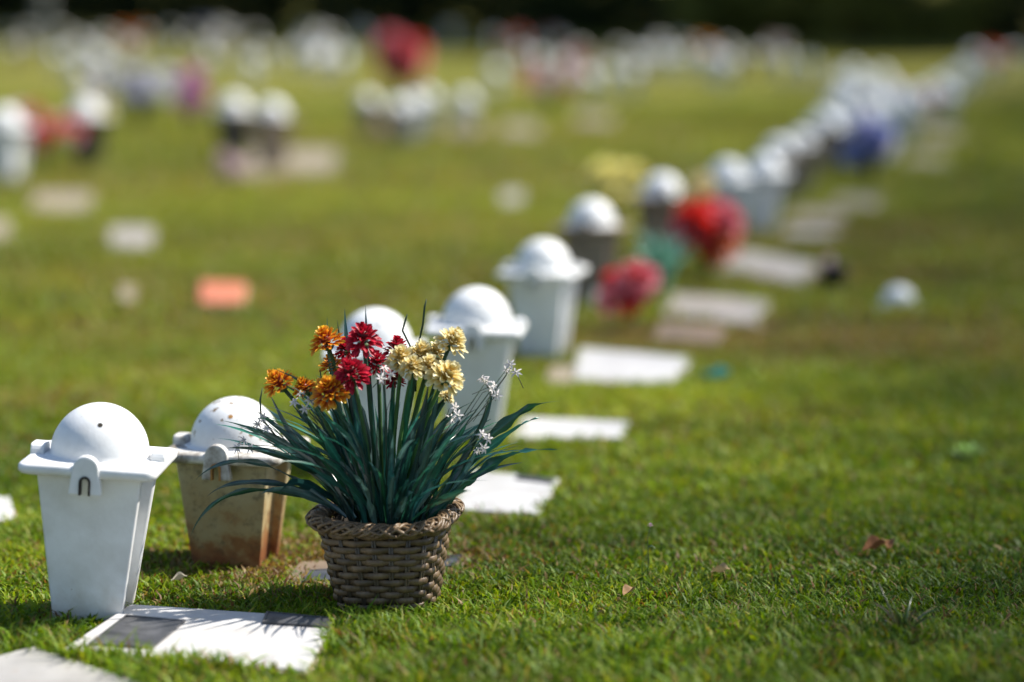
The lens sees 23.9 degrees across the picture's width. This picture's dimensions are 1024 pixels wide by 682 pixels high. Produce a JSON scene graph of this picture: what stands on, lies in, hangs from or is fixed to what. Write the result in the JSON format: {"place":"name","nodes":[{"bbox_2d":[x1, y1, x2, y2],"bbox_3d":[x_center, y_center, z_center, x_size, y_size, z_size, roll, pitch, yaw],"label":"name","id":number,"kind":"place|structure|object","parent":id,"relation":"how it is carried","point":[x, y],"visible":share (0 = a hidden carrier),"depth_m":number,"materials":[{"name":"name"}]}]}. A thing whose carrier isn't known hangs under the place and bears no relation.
{"place":"outdoors","nodes":[
{"label":"outdoors","id":0,"kind":"place"},
{"bbox_2d":[0,0,1023,681],"bbox_3d":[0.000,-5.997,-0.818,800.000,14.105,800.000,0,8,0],"label":"ground","id":1,"kind":"structure","parent":0,"point":[464,60],"depth_m":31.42,"materials":[{"name":"green plant"}]},
{"bbox_2d":[0,107,35,182],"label":"grave urn","id":2,"kind":"object","parent":1,"relation":"on","point":[14,131],"visible":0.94,"depth_m":14.16,"materials":[{"name":"white plastic"}]},
{"bbox_2d":[36,0,54,48],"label":"stone post","id":3,"kind":"object","parent":1,"relation":"on","point":[44,27],"visible":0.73,"depth_m":45.73,"materials":[{"name":"grey stone"}]},
{"bbox_2d":[11,102,83,169],"bbox_3d":[-2.980,-1.295,15.281,0.514,0.437,0.398,0,8,0],"label":"bouquet","id":4,"kind":"object","parent":1,"relation":"on","point":[44,138],"visible":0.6,"depth_m":15.21,"materials":[{"name":"red plant"}]},
{"bbox_2d":[0,0,102,23],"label":"shrub","id":5,"kind":"object","parent":1,"relation":"on","point":[27,4],"visible":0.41,"depth_m":60.97,"materials":[{"name":"green plant"}]},
{"bbox_2d":[25,191,97,214],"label":"grave slab","id":6,"kind":"structure","parent":1,"relation":"on","point":[71,201],"depth_m":12.70,"materials":[{"name":"beige stone"}]},
{"bbox_2d":[0,646,136,681],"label":"grave slab","id":7,"kind":"structure","parent":1,"relation":"on","point":[25,665],"depth_m":3.62,"materials":[{"name":"stone"}]},
{"bbox_2d":[68,65,90,96],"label":"grave urn","id":8,"kind":"object","parent":1,"relation":"on","point":[78,73],"visible":0.9,"depth_m":27.34,"materials":[{"name":"plastic"}]},
{"bbox_2d":[61,98,113,166],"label":"grave urn","id":9,"kind":"object","parent":1,"relation":"on","point":[89,115],"visible":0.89,"depth_m":15.60,"materials":[{"name":"plastic"}]},
{"bbox_2d":[73,77,108,113],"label":"bouquet","id":10,"kind":"object","parent":1,"relation":"on","point":[88,91],"visible":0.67,"depth_m":20.35,"materials":[{"name":"white plant"}]},
{"bbox_2d":[18,402,176,621],"bbox_3d":[-0.688,0.296,4.008,0.225,0.391,0.230,4,8,1],"label":"grave urn","id":11,"kind":"object","parent":1,"relation":"on","point":[97,468],"visible":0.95,"depth_m":3.94,"materials":[{"name":"white plastic"}]},
{"bbox_2d":[31,0,185,24],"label":"shrub","id":12,"kind":"object","parent":1,"relation":"on","point":[95,8],"visible":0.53,"depth_m":59.98,"materials":[{"name":"green plant"}]},
{"bbox_2d":[106,226,156,252],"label":"grave slab","id":13,"kind":"structure","parent":1,"relation":"on","point":[137,236],"depth_m":10.67,"materials":[{"name":"stone"}]},
{"bbox_2d":[87,61,187,125],"bbox_3d":[-3.264,-2.156,21.092,0.927,0.567,0.722,0,8,0],"label":"bouquet","id":14,"kind":"object","parent":1,"relation":"on","point":[104,81],"visible":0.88,"depth_m":20.95,"materials":[{"name":"white plant"}]},
{"bbox_2d":[102,0,258,27],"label":"shrub","id":15,"kind":"object","parent":1,"relation":"on","point":[161,9],"visible":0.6,"depth_m":58.43,"materials":[{"name":"green plant"}]},
{"bbox_2d":[175,66,209,135],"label":"bouquet","id":16,"kind":"object","parent":1,"relation":"on","point":[189,99],"visible":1,"depth_m":19.08,"materials":[{"name":"pink plant"}]},
{"bbox_2d":[65,604,334,677],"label":"grave slab","id":17,"kind":"structure","parent":1,"relation":"on","point":[280,635],"depth_m":3.84,"materials":[{"name":"white stone"}]},
{"bbox_2d":[199,281,246,311],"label":"grave slab","id":18,"kind":"structure","parent":1,"relation":"on","point":[212,293],"depth_m":8.35,"materials":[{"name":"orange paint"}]},
{"bbox_2d":[215,149,250,184],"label":"bouquet","id":19,"kind":"object","parent":1,"relation":"on","point":[228,168],"visible":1,"depth_m":13.99,"materials":[{"name":"pink plant"}]},
{"bbox_2d":[208,94,257,156],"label":"grave urn","id":20,"kind":"object","parent":1,"relation":"on","point":[232,113],"visible":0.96,"depth_m":16.40,"materials":[{"name":"plastic"}]},
{"bbox_2d":[169,396,309,568],"bbox_3d":[-0.505,0.295,4.408,0.225,0.391,0.230,2,8,11],"label":"grave urn","id":21,"kind":"object","parent":1,"relation":"on","point":[246,529],"visible":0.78,"depth_m":4.34,"materials":[{"name":"plastic"}]},
{"bbox_2d":[239,55,259,82],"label":"grave urn","id":22,"kind":"object","parent":1,"relation":"on","point":[249,63],"visible":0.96,"depth_m":31.55,"materials":[{"name":"white plastic"}]},
{"bbox_2d":[180,0,341,28],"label":"shrub","id":23,"kind":"object","parent":1,"relation":"on","point":[268,14],"visible":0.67,"depth_m":57.66,"materials":[{"name":"green plant"}]},
{"bbox_2d":[227,149,344,178],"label":"grave slab","id":24,"kind":"structure","parent":1,"relation":"on","point":[311,159],"depth_m":15.89,"materials":[{"name":"beige stone"}]},
{"bbox_2d":[246,100,296,166],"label":"grave urn","id":25,"kind":"object","parent":24,"relation":"on","point":[272,119],"visible":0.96,"depth_m":15.39,"materials":[{"name":"plastic"}]},
{"bbox_2d":[277,0,414,33],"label":"shrub","id":26,"kind":"object","parent":1,"relation":"on","point":[329,12],"visible":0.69,"depth_m":55.90,"materials":[{"name":"green plant"}]},
{"bbox_2d":[351,92,382,136],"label":"grave urn","id":27,"kind":"object","parent":1,"relation":"on","point":[367,105],"visible":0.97,"depth_m":19.16,"materials":[{"name":"plastic"}]},
{"bbox_2d":[323,308,426,461],"bbox_3d":[-0.297,0.122,5.276,0.225,0.391,0.230,0,8,-3],"label":"grave urn","id":28,"kind":"object","parent":1,"relation":"on","point":[387,324],"visible":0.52,"depth_m":5.21,"materials":[{"name":"white plastic"}]},
{"bbox_2d":[283,554,470,585],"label":"grave slab","id":29,"kind":"structure","parent":1,"relation":"on","point":[321,566],"depth_m":4.35,"materials":[{"name":"stone"}]},
{"bbox_2d":[305,497,464,615],"bbox_3d":[-0.212,0.368,4.094,0.261,0.185,0.262,0,8,9],"label":"wicker basket","id":30,"kind":"object","parent":1,"relation":"on","point":[388,564],"visible":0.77,"depth_m":4.01,"materials":[{"name":"wicker"}]},
{"bbox_2d":[191,299,556,533],"bbox_3d":[-0.227,0.134,4.054,0.529,0.406,0.448,5,9,32],"label":"artificial foliage","id":31,"kind":"object","parent":30,"relation":"in","point":[397,505],"visible":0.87,"depth_m":4.04,"materials":[{"name":"green plastic"}]},
{"bbox_2d":[263,368,358,518],"bbox_3d":[-0.338,0.173,4.059,0.158,0.258,0.069,0,8,0],"label":"artificial flower","id":32,"kind":"object","parent":31,"relation":"in","point":[275,377],"visible":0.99,"depth_m":4.04,"materials":[{"name":"fabric"}]},
{"bbox_2d":[292,376,360,518],"bbox_3d":[-0.309,0.180,4.050,0.116,0.246,0.045,0,8,0],"label":"artificial flower","id":33,"kind":"object","parent":31,"relation":"in","point":[302,385],"visible":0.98,"depth_m":4.04,"materials":[{"name":"fabric"}]},
{"bbox_2d":[309,325,353,426],"bbox_3d":[-0.295,0.137,4.074,0.102,0.330,0.065,5,9,32],"label":"artificial flower","id":34,"kind":"object","parent":31,"relation":"in","point":[325,336],"visible":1,"depth_m":4.06,"materials":[{"name":"fabric"}]},
{"bbox_2d":[310,374,370,520],"bbox_3d":[-0.285,0.181,4.008,0.100,0.254,0.070,0,8,0],"label":"artificial flower","id":35,"kind":"object","parent":31,"relation":"in","point":[326,384],"visible":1,"depth_m":3.98,"materials":[{"name":"fabric"}]},
{"bbox_2d":[334,356,378,520],"bbox_3d":[-0.260,0.164,4.016,0.072,0.285,0.065,0,8,0],"label":"artificial flower","id":36,"kind":"object","parent":31,"relation":"in","point":[348,367],"visible":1,"depth_m":3.99,"materials":[{"name":"fabric"}]},
{"bbox_2d":[345,321,384,518],"bbox_3d":[-0.245,0.133,4.049,0.065,0.338,0.062,0,8,0],"label":"artificial flower","id":37,"kind":"object","parent":31,"relation":"in","point":[363,332],"visible":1,"depth_m":4.02,"materials":[{"name":"fabric"}]},
{"bbox_2d":[368,350,389,477],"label":"artificial flower","id":38,"kind":"object","parent":31,"relation":"in","point":[378,358],"visible":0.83,"depth_m":4.07,"materials":[{"name":"fabric"}]},
{"bbox_2d":[383,344,417,465],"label":"artificial flower","id":39,"kind":"object","parent":31,"relation":"in","point":[399,352],"visible":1,"depth_m":4.02,"materials":[{"name":"fabric"}]},
{"bbox_2d":[396,354,427,457],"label":"artificial flower","id":40,"kind":"object","parent":31,"relation":"in","point":[412,363],"visible":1,"depth_m":4.00,"materials":[{"name":"fabric"}]},
{"bbox_2d":[407,338,438,418],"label":"artificial flower","id":41,"kind":"object","parent":31,"relation":"in","point":[422,347],"visible":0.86,"depth_m":4.04,"materials":[{"name":"fabric"}]},
{"bbox_2d":[409,353,441,427],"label":"artificial flower","id":42,"kind":"object","parent":31,"relation":"in","point":[429,360],"visible":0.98,"depth_m":4.02,"materials":[{"name":"fabric"}]},
{"bbox_2d":[406,360,464,479],"bbox_3d":[-0.136,0.168,4.024,0.117,0.278,0.069,0,8,0],"label":"artificial flower","id":43,"kind":"object","parent":31,"relation":"in","point":[450,369],"visible":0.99,"depth_m":4.00,"materials":[{"name":"fabric"}]},
{"bbox_2d":[427,326,468,410],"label":"artificial flower","id":44,"kind":"object","parent":31,"relation":"in","point":[454,336],"visible":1,"depth_m":4.04,"materials":[{"name":"fabric"}]},
{"bbox_2d":[417,429,492,519],"bbox_3d":[-0.092,0.222,4.043,0.131,0.162,0.039,3,9,24],"label":"blossom spray","id":45,"kind":"object","parent":31,"relation":"attached to","point":[485,446],"visible":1,"depth_m":4.03,"materials":[{"name":"white plant"}]},
{"bbox_2d":[381,98,413,146],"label":"grave urn","id":46,"kind":"object","parent":1,"relation":"on","point":[397,111],"visible":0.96,"depth_m":17.86,"materials":[{"name":"plastic"}]},
{"bbox_2d":[373,29,428,98],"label":"bouquet","id":47,"kind":"object","parent":1,"relation":"on","point":[400,59],"visible":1,"depth_m":25.63,"materials":[{"name":"red plant"}]},
{"bbox_2d":[402,94,427,140],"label":"grave urn","id":48,"kind":"object","parent":1,"relation":"on","point":[415,103],"visible":0.74,"depth_m":18.80,"materials":[{"name":"white plastic"}]},
{"bbox_2d":[341,0,509,32],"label":"shrub","id":49,"kind":"object","parent":1,"relation":"on","point":[417,19],"visible":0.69,"depth_m":55.98,"materials":[{"name":"green plant"}]},
{"bbox_2d":[419,89,442,132],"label":"grave urn","id":50,"kind":"object","parent":1,"relation":"on","point":[429,98],"visible":0.8,"depth_m":19.92,"materials":[{"name":"plastic"}]},
{"bbox_2d":[443,121,484,136],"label":"grave slab","id":51,"kind":"structure","parent":1,"relation":"on","point":[452,124],"depth_m":20.44,"materials":[{"name":"beige stone"}]},
{"bbox_2d":[450,91,480,133],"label":"grave urn","id":52,"kind":"object","parent":51,"relation":"on","point":[465,103],"visible":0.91,"depth_m":19.54,"materials":[{"name":"plastic"}]},
{"bbox_2d":[424,287,526,439],"bbox_3d":[-0.086,0.068,5.673,0.225,0.391,0.231,2,8,4],"label":"grave urn","id":53,"kind":"object","parent":1,"relation":"on","point":[481,318],"visible":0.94,"depth_m":5.60,"materials":[{"name":"white plastic"}]},
{"bbox_2d":[484,64,506,95],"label":"grave urn","id":54,"kind":"object","parent":1,"relation":"on","point":[495,74],"visible":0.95,"depth_m":27.77,"materials":[{"name":"white plastic"}]},
{"bbox_2d":[438,0,570,36],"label":"shrub","id":55,"kind":"object","parent":1,"relation":"on","point":[512,27],"visible":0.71,"depth_m":53.89,"materials":[{"name":"green plant"}]},
{"bbox_2d":[457,470,559,517],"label":"grave slab","id":56,"kind":"structure","parent":1,"relation":"on","point":[507,492],"depth_m":4.99,"materials":[{"name":"white stone"}]},
{"bbox_2d":[498,122,541,137],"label":"grave slab","id":57,"kind":"structure","parent":1,"relation":"on","point":[525,128],"depth_m":20.44,"materials":[{"name":"beige stone"}]},
{"bbox_2d":[496,239,587,358],"bbox_3d":[0.089,-0.102,7.020,0.225,0.391,0.230,2,9,15],"label":"grave urn","id":58,"kind":"object","parent":1,"relation":"on","point":[540,275],"visible":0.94,"depth_m":6.95,"materials":[{"name":"white plastic"}]},
{"bbox_2d":[521,63,579,108],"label":"bouquet","id":59,"kind":"object","parent":1,"relation":"on","point":[540,84],"visible":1,"depth_m":24.50,"materials":[{"name":"pink plant"}]},
{"bbox_2d":[544,365,576,386],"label":"grave slab","id":60,"kind":"structure","parent":1,"relation":"on","point":[563,373],"depth_m":6.64,"materials":[{"name":"beige stone"}]},
{"bbox_2d":[511,417,630,442],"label":"grave slab","id":61,"kind":"structure","parent":1,"relation":"on","point":[557,427],"depth_m":5.76,"materials":[{"name":"white stone"}]},
{"bbox_2d":[564,50,591,81],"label":"bouquet","id":62,"kind":"object","parent":1,"relation":"on","point":[581,64],"visible":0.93,"depth_m":31.72,"materials":[{"name":"pink plant"}]},
{"bbox_2d":[498,0,665,35],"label":"shrub","id":63,"kind":"object","parent":1,"relation":"on","point":[567,31],"visible":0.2,"depth_m":53.33,"materials":[{"name":"green plant"}]},
{"bbox_2d":[578,69,598,102],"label":"grave urn","id":64,"kind":"object","parent":1,"relation":"on","point":[587,78],"visible":0.9,"depth_m":25.92,"materials":[{"name":"plastic"}]},
{"bbox_2d":[553,199,628,304],"bbox_3d":[0.273,-0.292,8.316,0.225,0.391,0.230,1,8,14],"label":"grave urn","id":65,"kind":"object","parent":1,"relation":"on","point":[590,229],"visible":0.92,"depth_m":8.24,"materials":[{"name":"plastic"}]},
{"bbox_2d":[573,114,616,126],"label":"grave slab","id":66,"kind":"structure","parent":1,"relation":"on","point":[594,118],"depth_m":22.25,"materials":[{"name":"beige stone"}]},
{"bbox_2d":[538,0,670,37],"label":"shrub","id":67,"kind":"object","parent":1,"relation":"on","point":[562,16],"visible":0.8,"depth_m":52.57,"materials":[{"name":"green plant"}]},
{"bbox_2d":[599,62,619,92],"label":"grave urn","id":68,"kind":"object","parent":1,"relation":"on","point":[609,71],"visible":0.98,"depth_m":28.41,"materials":[{"name":"white plastic"}]},
{"bbox_2d":[584,157,646,221],"bbox_3d":[0.459,-0.643,10.779,0.283,0.362,0.258,0,8,0],"label":"bouquet","id":69,"kind":"object","parent":1,"relation":"on","point":[615,188],"visible":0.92,"depth_m":10.73,"materials":[{"name":"yellow plant"}]},
{"bbox_2d":[595,258,660,326],"bbox_3d":[0.363,-0.148,7.642,0.222,0.230,0.143,5,9,34],"label":"bouquet","id":70,"kind":"object","parent":1,"relation":"on","point":[629,286],"visible":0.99,"depth_m":7.61,"materials":[{"name":"red plant"}]},
{"bbox_2d":[572,347,692,386],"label":"grave slab","id":71,"kind":"structure","parent":1,"relation":"on","point":[617,364],"depth_m":6.79,"materials":[{"name":"white stone"}]},
{"bbox_2d":[622,64,642,95],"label":"grave urn","id":72,"kind":"object","parent":1,"relation":"on","point":[632,73],"visible":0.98,"depth_m":27.75,"materials":[{"name":"plastic"}]},
{"bbox_2d":[629,173,681,254],"bbox_3d":[0.595,-0.475,9.652,0.225,0.391,0.230,0,8,-8],"label":"grave urn","id":73,"kind":"object","parent":1,"relation":"on","point":[655,198],"visible":0.77,"depth_m":9.58,"materials":[{"name":"plastic"}]},
{"bbox_2d":[633,230,694,295],"bbox_3d":[0.529,-0.263,8.423,0.205,0.247,0.242,-3,8,-22],"label":"bouquet","id":74,"kind":"object","parent":1,"relation":"on","point":[667,261],"visible":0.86,"depth_m":8.40,"materials":[{"name":"green plant"}]},
{"bbox_2d":[606,0,750,39],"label":"shrub","id":75,"kind":"object","parent":1,"relation":"on","point":[662,19],"visible":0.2,"depth_m":51.63,"materials":[{"name":"green plant"}]},
{"bbox_2d":[652,321,726,344],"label":"grave slab","id":76,"kind":"structure","parent":1,"relation":"on","point":[678,331],"depth_m":7.52,"materials":[{"name":"stone"}]},
{"bbox_2d":[674,171,717,267],"bbox_3d":[0.711,-0.462,9.340,0.172,0.390,0.177,0,8,0],"label":"bouquet","id":77,"kind":"object","parent":1,"relation":"on","point":[702,180],"visible":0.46,"depth_m":9.28,"materials":[{"name":"yellow plant"}]},
{"bbox_2d":[668,196,743,280],"bbox_3d":[0.714,-0.371,8.927,0.282,0.324,0.276,0,8,0],"label":"bouquet","id":78,"kind":"object","parent":1,"relation":"on","point":[712,227],"visible":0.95,"depth_m":8.84,"materials":[{"name":"red plant"}]},
{"bbox_2d":[661,293,770,329],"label":"grave slab","id":79,"kind":"structure","parent":1,"relation":"on","point":[742,310],"depth_m":8.12,"materials":[{"name":"stone"}]},
{"bbox_2d":[716,56,733,85],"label":"grave urn","id":80,"kind":"object","parent":1,"relation":"on","point":[724,63],"visible":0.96,"depth_m":30.62,"materials":[{"name":"plastic"}]},
{"bbox_2d":[709,159,752,236],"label":"grave urn","id":81,"kind":"object","parent":1,"relation":"on","point":[733,181],"visible":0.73,"depth_m":10.51,"materials":[{"name":"white plastic"}]},
{"bbox_2d":[666,0,826,44],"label":"shrub","id":82,"kind":"object","parent":1,"relation":"on","point":[759,22],"visible":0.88,"depth_m":48.70,"materials":[{"name":"green plant"}]},
{"bbox_2d":[744,153,789,232],"bbox_3d":[1.143,-0.660,11.009,0.225,0.391,0.230,3,8,10],"label":"grave urn","id":83,"kind":"object","parent":1,"relation":"on","point":[763,193],"visible":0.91,"depth_m":10.94,"materials":[{"name":"white plastic"}]},
{"bbox_2d":[716,249,818,288],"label":"grave slab","id":84,"kind":"structure","parent":1,"relation":"on","point":[786,268],"depth_m":9.42,"materials":[{"name":"stone"}]},
{"bbox_2d":[754,136,804,205],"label":"grave urn","id":85,"kind":"object","parent":1,"relation":"on","point":[783,152],"visible":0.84,"depth_m":12.39,"materials":[{"name":"plastic"}]},
{"bbox_2d":[788,129,822,195],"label":"grave urn","id":86,"kind":"object","parent":1,"relation":"on","point":[803,141],"visible":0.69,"depth_m":13.17,"materials":[{"name":"plastic"}]},
{"bbox_2d":[799,57,819,84],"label":"grave urn","id":87,"kind":"object","parent":1,"relation":"on","point":[809,66],"visible":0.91,"depth_m":30.79,"materials":[{"name":"plastic"}]},
{"bbox_2d":[780,227,839,239],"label":"grave slab","id":88,"kind":"structure","parent":1,"relation":"on","point":[799,231],"depth_m":10.87,"materials":[{"name":"stone"}]},
{"bbox_2d":[784,208,851,224],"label":"grave slab","id":89,"kind":"structure","parent":1,"relation":"on","point":[825,214],"depth_m":11.77,"materials":[{"name":"beige stone"}]},
{"bbox_2d":[810,114,841,171],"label":"grave urn","id":90,"kind":"object","parent":1,"relation":"on","point":[827,136],"visible":0.85,"depth_m":15.13,"materials":[{"name":"plastic"}]},
{"bbox_2d":[818,254,847,291],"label":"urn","id":91,"kind":"object","parent":1,"relation":"on","point":[832,273],"visible":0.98,"depth_m":8.69,"materials":[{"name":"black"}]},
{"bbox_2d":[831,101,858,123],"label":"grave urn","id":92,"kind":"object","parent":1,"relation":"on","point":[842,111],"visible":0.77,"depth_m":17.29,"materials":[{"name":"plastic"}]},
{"bbox_2d":[835,116,868,174],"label":"grave urn","id":93,"kind":"object","parent":1,"relation":"on","point":[846,131],"visible":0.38,"depth_m":14.82,"materials":[{"name":"plastic"}]},
{"bbox_2d":[843,83,866,112],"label":"grave urn","id":94,"kind":"object","parent":1,"relation":"on","point":[853,94],"visible":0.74,"depth_m":21.57,"materials":[{"name":"plastic"}]},
{"bbox_2d":[828,194,885,209],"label":"grave slab","id":95,"kind":"structure","parent":1,"relation":"on","point":[866,200],"depth_m":12.70,"materials":[{"name":"beige stone"}]},
{"bbox_2d":[838,113,899,185],"bbox_3d":[2.050,-1.095,13.860,0.358,0.424,0.253,0,8,0],"label":"bouquet","id":96,"kind":"object","parent":1,"relation":"on","point":[882,142],"visible":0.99,"depth_m":13.83,"materials":[{"name":"blue plant"}]},
{"bbox_2d":[861,81,909,105],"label":"bouquet","id":97,"kind":"object","parent":1,"relation":"on","point":[885,89],"visible":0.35,"depth_m":20.36,"materials":[{"name":"white plant"}]},
{"bbox_2d":[873,285,923,306],"bbox_3d":[1.329,-0.153,8.315,0.162,0.077,0.162,0,8,0],"label":"urn lid","id":98,"kind":"object","parent":1,"relation":"on","point":[900,293],"visible":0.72,"depth_m":8.28,"materials":[{"name":"white plastic"}]},
{"bbox_2d":[800,0,1007,46],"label":"shrub","id":99,"kind":"object","parent":1,"relation":"on","point":[896,22],"visible":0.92,"depth_m":47.24,"materials":[{"name":"green plant"}]},
{"bbox_2d":[864,582,945,627],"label":"weed","id":100,"kind":"object","parent":1,"relation":"on","point":[898,618],"visible":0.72,"depth_m":3.86,"materials":[{"name":"green plant"}]},
{"bbox_2d":[891,96,922,143],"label":"grave urn","id":101,"kind":"object","parent":1,"relation":"on","point":[907,109],"visible":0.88,"depth_m":18.28,"materials":[{"name":"plastic"}]},
{"bbox_2d":[909,86,932,127],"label":"grave urn","id":102,"kind":"object","parent":1,"relation":"on","point":[919,95],"visible":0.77,"depth_m":20.71,"materials":[{"name":"plastic"}]},
{"bbox_2d":[906,153,949,168],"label":"grave slab","id":103,"kind":"structure","parent":1,"relation":"on","point":[934,159],"depth_m":16.32,"materials":[{"name":"beige stone"}]},
{"bbox_2d":[918,129,961,143],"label":"grave slab","id":104,"kind":"structure","parent":1,"relation":"on","point":[934,133],"depth_m":19.47,"materials":[{"name":"beige stone"}]},
{"bbox_2d":[932,84,960,125],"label":"grave urn","id":105,"kind":"object","parent":1,"relation":"on","point":[946,96],"visible":0.97,"depth_m":21.13,"materials":[{"name":"plastic"}]},
{"bbox_2d":[943,0,1023,43],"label":"shrub","id":106,"kind":"object","parent":1,"relation":"on","point":[1007,26],"visible":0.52,"depth_m":47.79,"materials":[{"name":"green plant"}]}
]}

